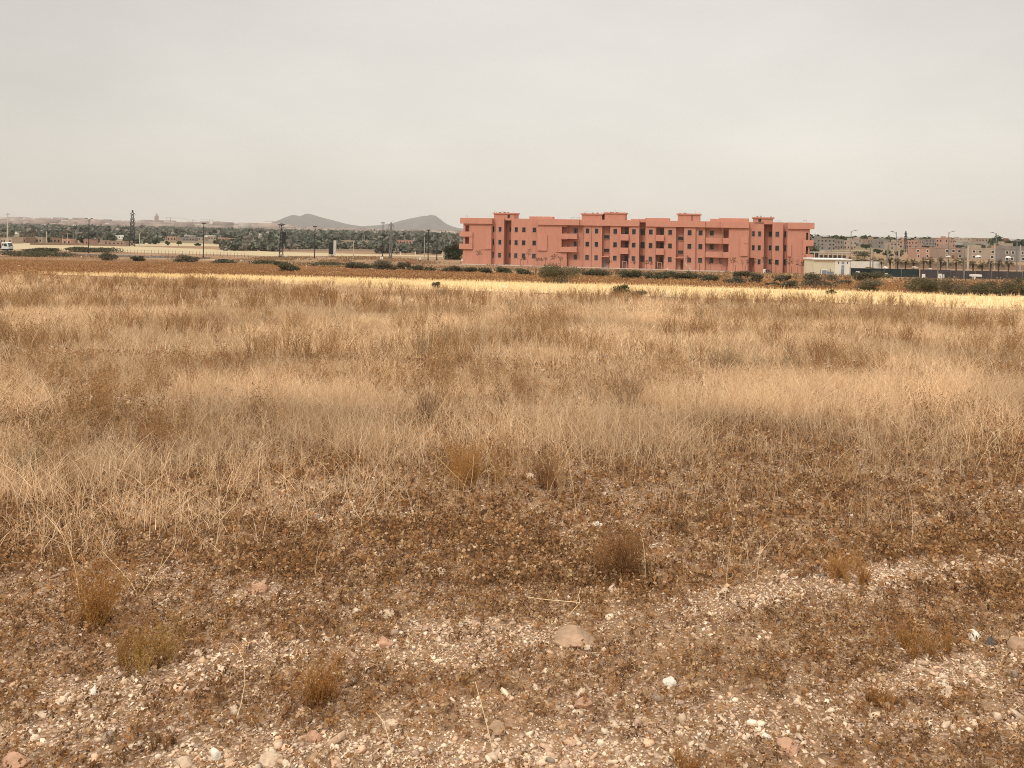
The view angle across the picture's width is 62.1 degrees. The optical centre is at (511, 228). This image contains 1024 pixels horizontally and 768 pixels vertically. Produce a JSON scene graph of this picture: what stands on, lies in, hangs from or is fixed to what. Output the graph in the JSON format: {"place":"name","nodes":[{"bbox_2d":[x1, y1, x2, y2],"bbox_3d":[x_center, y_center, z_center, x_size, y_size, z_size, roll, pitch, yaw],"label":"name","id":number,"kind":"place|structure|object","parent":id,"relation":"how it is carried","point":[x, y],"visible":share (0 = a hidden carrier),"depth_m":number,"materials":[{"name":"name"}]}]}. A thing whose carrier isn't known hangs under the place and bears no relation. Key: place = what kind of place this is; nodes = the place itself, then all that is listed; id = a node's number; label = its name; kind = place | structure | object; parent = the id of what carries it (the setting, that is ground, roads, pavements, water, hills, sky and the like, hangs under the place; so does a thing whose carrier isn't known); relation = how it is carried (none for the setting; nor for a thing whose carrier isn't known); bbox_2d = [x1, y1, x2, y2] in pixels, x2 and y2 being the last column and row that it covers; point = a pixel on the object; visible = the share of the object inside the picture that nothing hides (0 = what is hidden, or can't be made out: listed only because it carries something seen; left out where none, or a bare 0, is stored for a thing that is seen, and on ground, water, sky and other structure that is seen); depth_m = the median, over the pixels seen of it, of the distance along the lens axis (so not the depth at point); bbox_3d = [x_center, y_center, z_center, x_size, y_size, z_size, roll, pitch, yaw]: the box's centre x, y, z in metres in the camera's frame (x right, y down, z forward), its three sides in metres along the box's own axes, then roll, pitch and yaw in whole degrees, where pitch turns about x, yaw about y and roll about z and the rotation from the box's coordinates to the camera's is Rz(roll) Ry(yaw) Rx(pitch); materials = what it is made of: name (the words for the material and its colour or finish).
{"place":"outdoors","nodes":[
{"label":"outdoors","id":0,"kind":"place"},
{"bbox_2d":[0,251,209,258],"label":"road","id":1,"kind":"structure","parent":0,"point":[127,255],"depth_m":216.95,"materials":[{"name":"asphalt"}]},
{"bbox_2d":[0,241,12,250],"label":"truck","id":2,"kind":"object","parent":1,"relation":"on","point":[6,246],"visible":0.92,"depth_m":235.71,"materials":[{"name":"white paint"}]},
{"bbox_2d":[135,243,218,246],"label":"field","id":3,"kind":"structure","parent":0,"point":[175,244],"depth_m":394.83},
{"bbox_2d":[0,243,442,256],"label":"field","id":4,"kind":"structure","parent":0,"point":[21,246],"depth_m":277.47,"materials":[{"name":"plant"}]},
{"bbox_2d":[272,214,366,227],"bbox_3d":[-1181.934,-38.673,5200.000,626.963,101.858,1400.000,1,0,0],"label":"hill","id":5,"kind":"structure","parent":0,"point":[307,220],"depth_m":4952.96,"materials":[{"name":"stone"}]},
{"bbox_2d":[363,215,462,229],"bbox_3d":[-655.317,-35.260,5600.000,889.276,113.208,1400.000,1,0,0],"label":"hill","id":6,"kind":"structure","parent":0,"point":[431,222],"depth_m":5294.43,"materials":[{"name":"stone"}]},
{"bbox_2d":[0,234,1023,767],"bbox_3d":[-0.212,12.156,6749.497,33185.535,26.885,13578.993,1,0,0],"label":"ground","id":7,"kind":"structure","parent":0,"point":[988,706],"depth_m":3.76,"materials":[{"name":"soil"}]},
{"bbox_2d":[0,237,22,243],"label":"house","id":8,"kind":"structure","parent":7,"relation":"on","point":[14,240],"depth_m":356.27,"materials":[{"name":"paint"}]},
{"bbox_2d":[0,751,31,767],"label":"rock","id":9,"kind":"object","parent":7,"relation":"on","point":[12,758],"visible":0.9,"depth_m":2.62,"materials":[{"name":"stone"}]},
{"bbox_2d":[5,432,51,484],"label":"dead weed","id":10,"kind":"object","parent":7,"relation":"on","point":[33,460],"visible":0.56,"depth_m":5.79,"materials":[{"name":"plant"}]},
{"bbox_2d":[0,250,75,256],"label":"shrub","id":11,"kind":"object","parent":7,"relation":"on","point":[42,253],"visible":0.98,"depth_m":201.70,"materials":[{"name":"green plant"}]},
{"bbox_2d":[33,710,50,719],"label":"rock","id":12,"kind":"object","parent":7,"relation":"on","point":[42,715],"visible":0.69,"depth_m":2.92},
{"bbox_2d":[21,247,62,251],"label":"shrub","id":13,"kind":"object","parent":7,"relation":"on","point":[48,249],"visible":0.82,"depth_m":243.56,"materials":[{"name":"green plant"}]},
{"bbox_2d":[30,243,127,245],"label":"boundary wall","id":14,"kind":"structure","parent":7,"relation":"on","point":[90,244],"depth_m":337.63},
{"bbox_2d":[63,246,123,252],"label":"shrub","id":15,"kind":"object","parent":7,"relation":"on","point":[85,249],"visible":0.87,"depth_m":247.05,"materials":[{"name":"green plant"}]},
{"bbox_2d":[48,540,142,631],"bbox_3d":[-1.754,1.545,3.624,0.365,0.330,0.392,1,0,0],"label":"dead weed","id":16,"kind":"object","parent":7,"relation":"on","point":[98,607],"visible":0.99,"depth_m":3.63,"materials":[{"name":"plant"}]},
{"bbox_2d":[98,252,118,260],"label":"shrub","id":17,"kind":"object","parent":7,"relation":"on","point":[105,256],"visible":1,"depth_m":186.59,"materials":[{"name":"green plant"}]},
{"bbox_2d":[100,240,132,244],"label":"house","id":18,"kind":"structure","parent":7,"relation":"on","point":[112,242],"depth_m":363.99,"materials":[{"name":"paint"}]},
{"bbox_2d":[129,210,134,246],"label":"pylon","id":19,"kind":"object","parent":7,"relation":"on","point":[133,219],"visible":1,"depth_m":337.69,"materials":[{"name":"metal"}]},
{"bbox_2d":[90,603,190,676],"bbox_3d":[-1.406,1.573,3.263,0.279,0.260,0.318,1,0,45],"label":"dead weed","id":20,"kind":"object","parent":7,"relation":"on","point":[138,652],"visible":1,"depth_m":3.26,"materials":[{"name":"plant"}]},
{"bbox_2d":[125,401,188,466],"bbox_3d":[-2.711,1.560,6.451,0.485,0.497,0.542,1,0,0],"label":"dead weed","id":21,"kind":"object","parent":7,"relation":"on","point":[159,437],"visible":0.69,"depth_m":6.46,"materials":[{"name":"plant"}]},
{"bbox_2d":[146,725,178,751],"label":"dead weed","id":22,"kind":"object","parent":7,"relation":"on","point":[167,739],"visible":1,"depth_m":2.75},
{"bbox_2d":[173,756,192,767],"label":"rock","id":23,"kind":"object","parent":7,"relation":"on","point":[183,761],"visible":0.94,"depth_m":2.66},
{"bbox_2d":[173,254,199,262],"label":"shrub","id":24,"kind":"object","parent":7,"relation":"on","point":[183,258],"visible":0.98,"depth_m":182.84,"materials":[{"name":"green plant"}]},
{"bbox_2d":[207,747,220,760],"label":"rock","id":25,"kind":"object","parent":7,"relation":"on","point":[215,753],"visible":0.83,"depth_m":2.70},
{"bbox_2d":[0,223,462,246],"bbox_3d":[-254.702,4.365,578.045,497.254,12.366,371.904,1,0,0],"label":"woods","id":26,"kind":"object","parent":7,"relation":"on","point":[145,236],"visible":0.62,"depth_m":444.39,"materials":[{"name":"green plant"}]},
{"bbox_2d":[246,582,267,593],"bbox_3d":[-1.214,1.720,4.048,0.097,0.066,0.060,1,0,20],"label":"rock","id":27,"kind":"object","parent":7,"relation":"on","point":[259,586],"visible":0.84,"depth_m":4.03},
{"bbox_2d":[259,751,282,767],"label":"rock","id":28,"kind":"object","parent":7,"relation":"on","point":[268,758],"visible":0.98,"depth_m":2.69,"materials":[{"name":"stone"}]},
{"bbox_2d":[278,223,285,257],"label":"lattice mast","id":29,"kind":"object","parent":7,"relation":"on","point":[283,239],"visible":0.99,"depth_m":223.53,"materials":[{"name":"metal"}]},
{"bbox_2d":[277,262,300,271],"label":"shrub","id":30,"kind":"object","parent":7,"relation":"on","point":[286,266],"visible":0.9,"depth_m":85.93,"materials":[{"name":"green plant"}]},
{"bbox_2d":[306,730,322,741],"bbox_3d":[-0.662,1.697,2.834,0.062,0.051,0.040,1,0,2],"label":"rock","id":31,"kind":"object","parent":7,"relation":"on","point":[314,736],"visible":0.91,"depth_m":2.82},
{"bbox_2d":[291,642,354,708],"bbox_3d":[-0.679,1.613,3.059,0.242,0.220,0.224,1,0,0],"label":"dead weed","id":32,"kind":"object","parent":7,"relation":"on","point":[314,693],"visible":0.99,"depth_m":3.06,"materials":[{"name":"plant"}]},
{"bbox_2d":[308,261,345,266],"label":"shrub","id":33,"kind":"object","parent":7,"relation":"on","point":[327,263],"visible":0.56,"depth_m":152.13,"materials":[{"name":"green plant"}]},
{"bbox_2d":[329,240,335,256],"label":"billboard","id":34,"kind":"object","parent":7,"relation":"on","point":[332,248],"visible":0.79,"depth_m":242.16,"materials":[{"name":"metal"}]},
{"bbox_2d":[218,237,462,253],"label":"woods","id":35,"kind":"object","parent":7,"relation":"on","point":[237,244],"visible":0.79,"depth_m":314.56,"materials":[{"name":"green plant"}]},
{"bbox_2d":[345,262,376,268],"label":"shrub","id":36,"kind":"object","parent":7,"relation":"on","point":[357,265],"visible":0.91,"depth_m":124.94,"materials":[{"name":"green plant"}]},
{"bbox_2d":[280,249,443,252],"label":"boundary wall","id":37,"kind":"structure","parent":7,"relation":"on","point":[328,250],"depth_m":313.26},
{"bbox_2d":[355,310,379,327],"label":"grass tussock","id":38,"kind":"object","parent":7,"relation":"on","point":[371,320],"depth_m":19.83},
{"bbox_2d":[374,636,393,647],"bbox_3d":[-0.534,1.728,3.545,0.083,0.054,0.060,1,0,-1],"label":"rock","id":39,"kind":"object","parent":7,"relation":"on","point":[383,642],"visible":0.87,"depth_m":3.53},
{"bbox_2d":[371,259,397,269],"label":"shrub","id":40,"kind":"object","parent":7,"relation":"on","point":[381,264],"visible":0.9,"depth_m":114.21,"materials":[{"name":"green plant"}]},
{"bbox_2d":[382,718,398,729],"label":"rock","id":41,"kind":"object","parent":7,"relation":"on","point":[392,721],"visible":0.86,"depth_m":2.92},
{"bbox_2d":[388,222,393,258],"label":"pylon","id":42,"kind":"object","parent":7,"relation":"on","point":[390,234],"visible":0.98,"depth_m":231.58,"materials":[{"name":"metal"}]},
{"bbox_2d":[404,378,450,419],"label":"dead weed","id":43,"kind":"object","parent":7,"relation":"on","point":[427,400],"visible":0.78,"depth_m":8.36,"materials":[{"name":"plant"}]},
{"bbox_2d":[443,243,462,259],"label":"tree","id":44,"kind":"object","parent":7,"relation":"on","point":[452,252],"visible":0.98,"depth_m":236.15,"materials":[{"name":"green plant"}]},
{"bbox_2d":[425,422,521,490],"bbox_3d":[-0.262,1.606,6.088,0.692,0.475,0.582,1,0,0],"label":"dead weed","id":45,"kind":"object","parent":7,"relation":"on","point":[470,465],"visible":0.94,"depth_m":6.03,"materials":[{"name":"plant"}]},
{"bbox_2d":[486,720,504,735],"bbox_3d":[-0.058,1.722,2.913,0.071,0.067,0.046,1,0,-11],"label":"rock","id":46,"kind":"object","parent":7,"relation":"on","point":[497,725],"visible":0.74,"depth_m":2.90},
{"bbox_2d":[0,216,1004,246],"bbox_3d":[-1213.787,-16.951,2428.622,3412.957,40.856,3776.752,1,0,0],"label":"distant town","id":47,"kind":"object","parent":7,"relation":"on","point":[77,221],"visible":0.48,"depth_m":2371.21},
{"bbox_2d":[0,347,1023,767],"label":"ground cover","id":48,"kind":"object","parent":7,"relation":"on","point":[518,531],"visible":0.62,"depth_m":4.42,"materials":[{"name":"plant"}]},
{"bbox_2d":[0,255,1023,294],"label":"rusty scrub","id":49,"kind":"object","parent":7,"relation":"on","point":[186,267],"visible":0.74,"depth_m":79.53,"materials":[{"name":"plant"}]},
{"bbox_2d":[0,286,1023,369],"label":"dead weeds","id":50,"kind":"object","parent":7,"relation":"on","point":[422,342],"visible":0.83,"depth_m":17.97,"materials":[{"name":"plant"}]},
{"bbox_2d":[0,332,1023,524],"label":"dead weeds","id":51,"kind":"object","parent":7,"relation":"on","point":[95,388],"visible":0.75,"depth_m":9.41,"materials":[{"name":"plant"}]},
{"bbox_2d":[0,340,1023,679],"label":"bare stalks","id":52,"kind":"object","parent":7,"relation":"on","point":[496,440],"visible":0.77,"depth_m":7.02,"materials":[{"name":"plant"}]},
{"bbox_2d":[11,254,1022,282],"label":"shrubs","id":53,"kind":"object","parent":7,"relation":"on","point":[724,273],"visible":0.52,"depth_m":169.82,"materials":[{"name":"plant"}]},
{"bbox_2d":[523,440,581,490],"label":"dead weed","id":54,"kind":"object","parent":7,"relation":"on","point":[549,476],"visible":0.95,"depth_m":6.03,"materials":[{"name":"plant"}]},
{"bbox_2d":[537,261,581,283],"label":"shrub","id":55,"kind":"object","parent":7,"relation":"on","point":[551,271],"visible":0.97,"depth_m":61.35,"materials":[{"name":"green plant"}]},
{"bbox_2d":[553,625,595,647],"bbox_3d":[0.266,1.740,3.597,0.177,0.096,0.131,1,0,13],"label":"rock","id":56,"kind":"object","parent":7,"relation":"on","point":[568,635],"visible":0.76,"depth_m":3.58,"materials":[{"name":"stone"}]},
{"bbox_2d":[574,697,592,708],"bbox_3d":[0.258,1.729,3.088,0.073,0.052,0.044,1,0,-10],"label":"rock","id":57,"kind":"object","parent":7,"relation":"on","point":[578,702],"visible":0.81,"depth_m":3.07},
{"bbox_2d":[572,268,611,277],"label":"shrub","id":58,"kind":"object","parent":7,"relation":"on","point":[599,272],"visible":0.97,"depth_m":91.36,"materials":[{"name":"green plant"}]},
{"bbox_2d":[575,354,654,408],"bbox_3d":[1.223,1.693,9.538,0.823,0.599,0.855,1,0,29],"label":"dead weed","id":59,"kind":"object","parent":7,"relation":"on","point":[626,384],"visible":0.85,"depth_m":9.44,"materials":[{"name":"plant"}]},
{"bbox_2d":[581,506,661,581],"bbox_3d":[0.553,1.618,4.386,0.424,0.385,0.383,1,0,31],"label":"dead weed","id":60,"kind":"object","parent":7,"relation":"on","point":[624,558],"visible":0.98,"depth_m":4.36,"materials":[{"name":"plant"}]},
{"bbox_2d":[613,269,643,278],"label":"shrub","id":61,"kind":"object","parent":7,"relation":"on","point":[625,273],"visible":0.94,"depth_m":80.51,"materials":[{"name":"green plant"}]},
{"bbox_2d":[459,211,814,272],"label":"apartment building","id":62,"kind":"structure","parent":7,"relation":"on","point":[619,239],"depth_m":192.20,"materials":[{"name":"paint"}]},
{"bbox_2d":[641,271,676,280],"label":"shrub","id":63,"kind":"object","parent":7,"relation":"on","point":[660,275],"visible":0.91,"depth_m":78.49,"materials":[{"name":"green plant"}]},
{"bbox_2d":[663,676,676,686],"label":"rock","id":64,"kind":"object","parent":7,"relation":"on","point":[669,681],"visible":0.89,"depth_m":3.23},
{"bbox_2d":[674,271,695,280],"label":"shrub","id":65,"kind":"object","parent":7,"relation":"on","point":[684,275],"visible":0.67,"depth_m":81.07,"materials":[{"name":"green plant"}]},
{"bbox_2d":[667,734,706,767],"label":"dead weed","id":66,"kind":"object","parent":7,"relation":"on","point":[679,758],"visible":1,"depth_m":2.71,"materials":[{"name":"plant"}]},
{"bbox_2d":[700,274,719,282],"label":"shrub","id":67,"kind":"object","parent":7,"relation":"on","point":[708,277],"visible":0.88,"depth_m":74.63,"materials":[{"name":"green plant"}]},
{"bbox_2d":[706,339,746,371],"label":"dead weed","id":68,"kind":"object","parent":7,"relation":"on","point":[724,359],"visible":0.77,"depth_m":12.58,"materials":[{"name":"plant"}]},
{"bbox_2d":[722,276,746,285],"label":"shrub","id":69,"kind":"object","parent":7,"relation":"on","point":[737,279],"visible":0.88,"depth_m":66.76,"materials":[{"name":"green plant"}]},
{"bbox_2d":[746,272,762,283],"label":"shrub","id":70,"kind":"object","parent":7,"relation":"on","point":[754,277],"visible":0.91,"depth_m":74.57,"materials":[{"name":"green plant"}]},
{"bbox_2d":[776,737,799,755],"bbox_3d":[0.921,1.733,2.833,0.078,0.063,0.069,1,0,9],"label":"rock","id":71,"kind":"object","parent":7,"relation":"on","point":[784,742],"visible":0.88,"depth_m":2.82,"materials":[{"name":"stone"}]},
{"bbox_2d":[780,280,800,288],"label":"shrub","id":72,"kind":"object","parent":7,"relation":"on","point":[791,283],"visible":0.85,"depth_m":59.11,"materials":[{"name":"green plant"}]},
{"bbox_2d":[800,271,838,288],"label":"shrub","id":73,"kind":"object","parent":7,"relation":"on","point":[808,278],"visible":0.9,"depth_m":62.29,"materials":[{"name":"green plant"}]},
{"bbox_2d":[811,236,835,249],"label":"house","id":74,"kind":"structure","parent":7,"relation":"on","point":[823,243],"depth_m":437.90,"materials":[{"name":"paint"}]},
{"bbox_2d":[803,257,851,275],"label":"substation","id":75,"kind":"object","parent":7,"relation":"on","point":[821,266],"visible":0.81,"depth_m":148.71,"materials":[{"name":"white paint"}]},
{"bbox_2d":[810,252,851,258],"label":"shelter","id":76,"kind":"object","parent":7,"relation":"on","point":[830,256],"visible":0.39,"depth_m":232.09,"materials":[{"name":"concrete"}]},
{"bbox_2d":[813,544,880,585],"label":"dead weed","id":77,"kind":"object","parent":7,"relation":"on","point":[844,572],"visible":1,"depth_m":4.36,"materials":[{"name":"plant"}]},
{"bbox_2d":[843,238,855,249],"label":"house","id":78,"kind":"structure","parent":7,"relation":"on","point":[847,243],"depth_m":454.46,"materials":[{"name":"paint"}]},
{"bbox_2d":[851,261,880,268],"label":"boundary wall","id":79,"kind":"structure","parent":7,"relation":"on","point":[860,264],"depth_m":214.10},
{"bbox_2d":[853,278,883,291],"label":"shrub","id":80,"kind":"object","parent":7,"relation":"on","point":[868,285],"visible":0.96,"depth_m":55.47,"materials":[{"name":"green plant"}]},
{"bbox_2d":[852,271,892,280],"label":"shrub","id":81,"kind":"object","parent":7,"relation":"on","point":[875,275],"visible":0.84,"depth_m":97.17,"materials":[{"name":"green plant"}]},
{"bbox_2d":[850,679,897,711],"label":"dead weed","id":82,"kind":"object","parent":7,"relation":"on","point":[875,698],"visible":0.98,"depth_m":3.14,"materials":[{"name":"plant"}]},
{"bbox_2d":[871,238,886,248],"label":"house","id":83,"kind":"structure","parent":7,"relation":"on","point":[878,243],"depth_m":485.70,"materials":[{"name":"paint"}]},
{"bbox_2d":[850,268,918,276],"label":"screen fence","id":84,"kind":"object","parent":7,"relation":"on","point":[901,272],"visible":0.57,"depth_m":154.75,"materials":[{"name":"metal"}]},
{"bbox_2d":[884,240,899,249],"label":"house","id":85,"kind":"structure","parent":7,"relation":"on","point":[892,244],"depth_m":459.94,"materials":[{"name":"paint"}]},
{"bbox_2d":[810,234,1023,246],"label":"woods","id":86,"kind":"object","parent":7,"relation":"on","point":[992,241],"visible":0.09,"depth_m":582.44,"materials":[{"name":"green plant"}]},
{"bbox_2d":[908,247,929,258],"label":"villa","id":87,"kind":"object","parent":7,"relation":"on","point":[921,252],"visible":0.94,"depth_m":341.60,"materials":[{"name":"paint"}]},
{"bbox_2d":[897,274,943,293],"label":"shrub","id":88,"kind":"object","parent":7,"relation":"on","point":[930,284],"visible":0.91,"depth_m":53.31,"materials":[{"name":"green plant"}]},
{"bbox_2d":[890,609,963,659],"bbox_3d":[1.733,1.713,3.566,0.304,0.172,0.221,1,0,15],"label":"dead weed","id":89,"kind":"object","parent":7,"relation":"on","point":[930,650],"visible":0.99,"depth_m":3.57,"materials":[{"name":"plant"}]},
{"bbox_2d":[931,236,947,246],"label":"house","id":90,"kind":"structure","parent":7,"relation":"on","point":[942,240],"depth_m":533.76,"materials":[{"name":"paint"}]},
{"bbox_2d":[929,245,960,258],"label":"villa","id":91,"kind":"object","parent":7,"relation":"on","point":[942,251],"visible":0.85,"depth_m":349.85,"materials":[{"name":"paint"}]},
{"bbox_2d":[938,685,959,700],"bbox_3d":[1.656,1.771,3.228,0.073,0.063,0.053,1,0,39],"label":"rock","id":92,"kind":"object","parent":7,"relation":"on","point":[948,687],"visible":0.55,"depth_m":3.22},
{"bbox_2d":[896,263,1023,269],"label":"boundary wall","id":93,"kind":"structure","parent":7,"relation":"on","point":[1011,267],"depth_m":229.50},
{"bbox_2d":[920,269,1023,279],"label":"screen fence","id":94,"kind":"object","parent":7,"relation":"on","point":[991,274],"visible":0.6,"depth_m":140.97,"materials":[{"name":"fabric"}]},
{"bbox_2d":[961,245,993,259],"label":"villa","id":95,"kind":"object","parent":7,"relation":"on","point":[983,253],"visible":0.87,"depth_m":342.41,"materials":[{"name":"paint"}]},
{"bbox_2d":[990,277,1023,295],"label":"shrub","id":96,"kind":"object","parent":7,"relation":"on","point":[1007,288],"visible":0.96,"depth_m":50.97,"materials":[{"name":"green plant"}]},
{"bbox_2d":[995,245,1023,261],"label":"villa","id":97,"kind":"object","parent":7,"relation":"on","point":[1004,251],"visible":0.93,"depth_m":312.04,"materials":[{"name":"beige concrete"}]},
{"bbox_2d":[1007,636,1023,650],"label":"rock","id":98,"kind":"object","parent":7,"relation":"on","point":[1015,643],"visible":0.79,"depth_m":3.61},
{"bbox_2d":[0,337,1023,588],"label":"dry grass","id":99,"kind":"structure","parent":0,"point":[802,401],"depth_m":7.79,"materials":[{"name":"plant"}]},
{"bbox_2d":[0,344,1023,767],"bbox_3d":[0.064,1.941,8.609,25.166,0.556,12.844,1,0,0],"label":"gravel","id":100,"kind":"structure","parent":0,"point":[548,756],"depth_m":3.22,"materials":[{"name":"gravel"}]},
{"bbox_2d":[0,281,1023,380],"bbox_3d":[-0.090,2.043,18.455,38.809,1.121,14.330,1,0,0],"label":"dry grass","id":101,"kind":"structure","parent":0,"point":[893,361],"depth_m":17.28,"materials":[{"name":"plant"}]},
{"bbox_2d":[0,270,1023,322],"bbox_3d":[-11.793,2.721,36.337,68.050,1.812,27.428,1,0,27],"label":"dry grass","id":102,"kind":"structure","parent":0,"point":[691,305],"depth_m":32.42,"materials":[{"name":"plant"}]},
{"bbox_2d":[0,0,1023,238],"label":"sky","id":103,"kind":"structure","parent":0,"point":[878,118],"materials":[{"name":"grey"}]},
{"bbox_2d":[33,271,1023,309],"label":"stubble field","id":104,"kind":"structure","parent":0,"point":[937,300],"depth_m":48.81,"materials":[{"name":"plant"}]},
{"bbox_2d":[937,272,970,294],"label":"shrub","id":105,"kind":"object","parent":104,"relation":"on","point":[959,289],"visible":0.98,"depth_m":51.71,"materials":[{"name":"green plant"}]},
{"bbox_2d":[968,276,999,295],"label":"shrub","id":106,"kind":"object","parent":104,"relation":"on","point":[982,287],"visible":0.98,"depth_m":51.33,"materials":[{"name":"green plant"}]},
{"bbox_2d":[460,264,748,271],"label":"paved apron","id":107,"kind":"object","parent":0,"point":[592,267],"visible":0.29,"depth_m":192.83,"materials":[{"name":"concrete"}]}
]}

